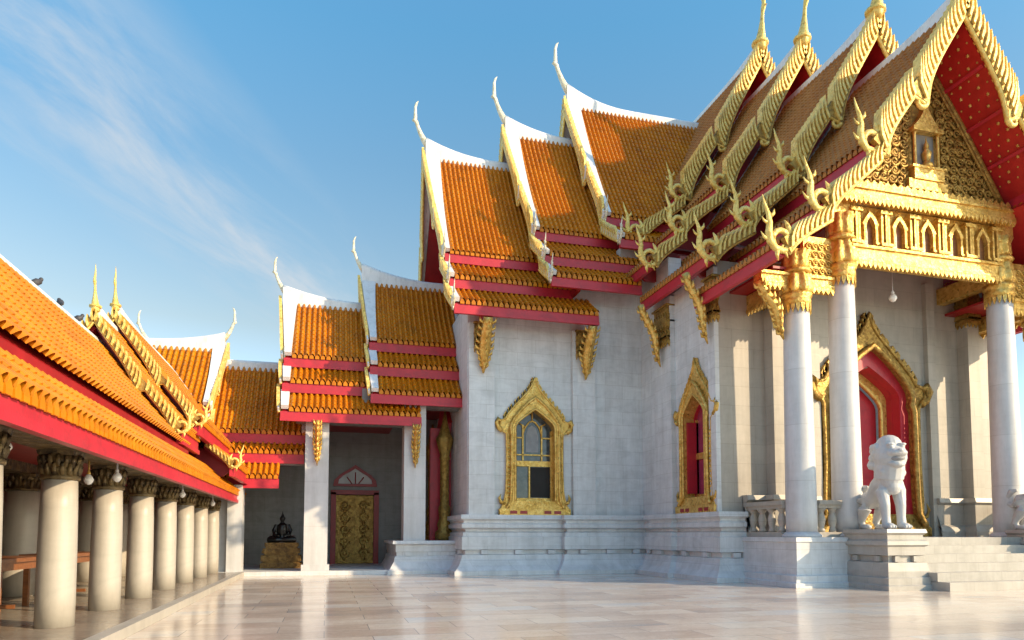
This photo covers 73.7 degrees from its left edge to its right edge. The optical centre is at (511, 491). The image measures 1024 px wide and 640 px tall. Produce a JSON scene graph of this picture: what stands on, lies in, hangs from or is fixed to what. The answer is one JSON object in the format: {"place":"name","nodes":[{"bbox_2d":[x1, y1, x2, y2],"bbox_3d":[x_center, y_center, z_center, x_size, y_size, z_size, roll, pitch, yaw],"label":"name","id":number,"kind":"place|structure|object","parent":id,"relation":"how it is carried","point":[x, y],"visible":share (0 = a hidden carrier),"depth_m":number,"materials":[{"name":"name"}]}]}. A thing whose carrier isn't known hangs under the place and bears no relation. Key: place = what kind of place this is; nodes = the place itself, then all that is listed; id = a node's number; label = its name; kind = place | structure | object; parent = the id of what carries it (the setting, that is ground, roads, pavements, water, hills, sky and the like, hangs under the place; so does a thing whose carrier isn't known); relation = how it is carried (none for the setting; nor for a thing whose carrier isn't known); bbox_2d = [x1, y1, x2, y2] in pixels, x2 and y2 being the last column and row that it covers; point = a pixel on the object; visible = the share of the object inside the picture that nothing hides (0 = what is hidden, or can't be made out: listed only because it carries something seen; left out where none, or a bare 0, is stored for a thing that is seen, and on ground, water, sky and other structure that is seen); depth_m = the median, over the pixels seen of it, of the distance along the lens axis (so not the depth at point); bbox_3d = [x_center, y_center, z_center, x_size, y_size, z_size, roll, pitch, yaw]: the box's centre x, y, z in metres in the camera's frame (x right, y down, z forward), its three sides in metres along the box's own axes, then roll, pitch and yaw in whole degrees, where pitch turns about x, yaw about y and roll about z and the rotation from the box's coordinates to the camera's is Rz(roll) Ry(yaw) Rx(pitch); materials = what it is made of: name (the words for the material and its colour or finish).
{"place":"outdoors","nodes":[
{"label":"outdoors","id":0,"kind":"place"},
{"bbox_2d":[260,542,301,568],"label":"statue plinth","id":1,"kind":"structure","parent":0,"point":[281,555],"depth_m":21.39,"materials":[{"name":"gold metal"}]},
{"bbox_2d":[267,512,295,542],"bbox_3d":[-7.325,1.116,21.779,0.887,1.026,0.607,1,-4,-15],"label":"seated statue","id":2,"kind":"object","parent":1,"relation":"on","point":[282,528],"visible":0.99,"depth_m":21.67,"materials":[{"name":"black paint"}]},
{"bbox_2d":[0,0,1023,476],"label":"sky","id":3,"kind":"structure","parent":0,"point":[180,148],"materials":[{"name":"blue"}]},
{"bbox_2d":[123,573,1023,639],"bbox_3d":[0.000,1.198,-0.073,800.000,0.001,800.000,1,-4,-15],"label":"courtyard floor","id":4,"kind":"structure","parent":0,"point":[633,606],"depth_m":10.56,"materials":[{"name":"beige stone"}]},
{"bbox_2d":[0,254,248,639],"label":"side gallery","id":5,"kind":"object","parent":4,"relation":"on","point":[102,391],"visible":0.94,"depth_m":10.55,"materials":[{"name":"tile"}]},
{"bbox_2d":[0,556,35,611],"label":"table","id":6,"kind":"object","parent":5,"relation":"on","point":[9,563],"visible":0.39,"depth_m":8.74,"materials":[{"name":"brown wood"}]},
{"bbox_2d":[31,277,42,285],"bbox_3d":[-7.565,-3.351,10.836,0.113,0.171,0.234,-1,-4,10],"label":"pigeon","id":7,"kind":"object","parent":5,"relation":"on","point":[37,282],"visible":0.69,"depth_m":10.84,"materials":[{"name":"grey"}]},
{"bbox_2d":[19,551,89,605],"bbox_3d":[-7.305,1.381,11.162,0.700,0.775,1.700,1,-4,-15],"label":"table","id":8,"kind":"object","parent":5,"relation":"on","point":[83,556],"visible":0.18,"depth_m":10.37,"materials":[{"name":"brown wood"}]},
{"bbox_2d":[57,298,63,305],"bbox_3d":[-7.808,-3.292,11.805,0.112,0.171,0.235,2,-4,-34],"label":"pigeon","id":9,"kind":"object","parent":5,"relation":"on","point":[60,301],"visible":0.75,"depth_m":11.77,"materials":[{"name":"grey"}]},
{"bbox_2d":[74,314,83,320],"bbox_3d":[-8.082,-3.238,12.686,0.241,0.171,0.113,1,-4,-15],"label":"pigeon","id":10,"kind":"object","parent":5,"relation":"on","point":[79,317],"visible":0.62,"depth_m":12.67,"materials":[{"name":"grey"}]},
{"bbox_2d":[83,461,93,484],"bbox_3d":[-5.622,-0.356,9.079,0.124,0.521,0.124,1,-4,-15],"label":"hanging lamp","id":11,"kind":"object","parent":5,"relation":"hanging from","point":[88,478],"visible":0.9,"depth_m":9.04,"materials":[{"name":"white glass"}]},
{"bbox_2d":[112,463,121,481],"bbox_3d":[-5.427,-0.347,9.392,0.124,0.421,0.124,1,-4,-15],"label":"hanging lamp","id":12,"kind":"object","parent":5,"relation":"hanging from","point":[116,476],"visible":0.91,"depth_m":9.35,"materials":[{"name":"white glass"}]},
{"bbox_2d":[179,485,185,497],"bbox_3d":[-6.596,-0.095,13.678,0.124,0.421,0.124,1,-4,-15],"label":"hanging lamp","id":13,"kind":"object","parent":5,"relation":"hanging from","point":[182,494],"visible":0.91,"depth_m":13.64,"materials":[{"name":"white glass"}]},
{"bbox_2d":[154,237,462,576],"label":"cloister wing","id":14,"kind":"structure","parent":4,"relation":"on","point":[329,418],"depth_m":21.57,"materials":[{"name":"orange tile"}]},
{"bbox_2d":[380,0,1023,591],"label":"temple hall","id":15,"kind":"structure","parent":4,"relation":"on","point":[700,348],"depth_m":19.13,"materials":[{"name":"stone"}]},
{"bbox_2d":[425,411,452,539],"bbox_3d":[-2.552,-0.952,23.659,0.850,5.210,3.300,1,-4,-15],"label":"west door","id":16,"kind":"structure","parent":15,"relation":"in","point":[440,442],"depth_m":22.49,"materials":[{"name":"red paint"}]},
{"bbox_2d":[495,377,573,514],"bbox_3d":[0.654,-1.408,20.834,2.537,4.234,0.560,1,-4,-15],"label":"window","id":17,"kind":"structure","parent":15,"relation":"in","point":[535,429],"depth_m":20.80,"materials":[{"name":"gold metal"}]},
{"bbox_2d":[673,357,718,513],"bbox_3d":[5.086,-1.551,18.460,0.535,4.229,2.285,1,-4,-15],"label":"window","id":18,"kind":"structure","parent":15,"relation":"in","point":[692,416],"depth_m":18.84,"materials":[{"name":"gold metal"}]},
{"bbox_2d":[857,435,912,528],"bbox_3d":[8.310,-0.193,15.376,0.713,2.096,1.644,0,-4,-2],"label":"guardian lion","id":19,"kind":"object","parent":15,"relation":"on","point":[887,457],"visible":0.98,"depth_m":14.88},
{"bbox_2d":[888,272,896,301],"bbox_3d":[9.764,-5.447,17.533,0.200,1.165,0.200,1,-4,-15],"label":"hanging lamp","id":20,"kind":"object","parent":15,"relation":"hanging from","point":[892,297],"visible":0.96,"depth_m":17.47,"materials":[{"name":"white glass"}]},
{"bbox_2d":[1006,489,1023,529],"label":"guardian lion","id":21,"kind":"object","parent":15,"relation":"on","point":[1018,503],"visible":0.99,"depth_m":16.90}
]}

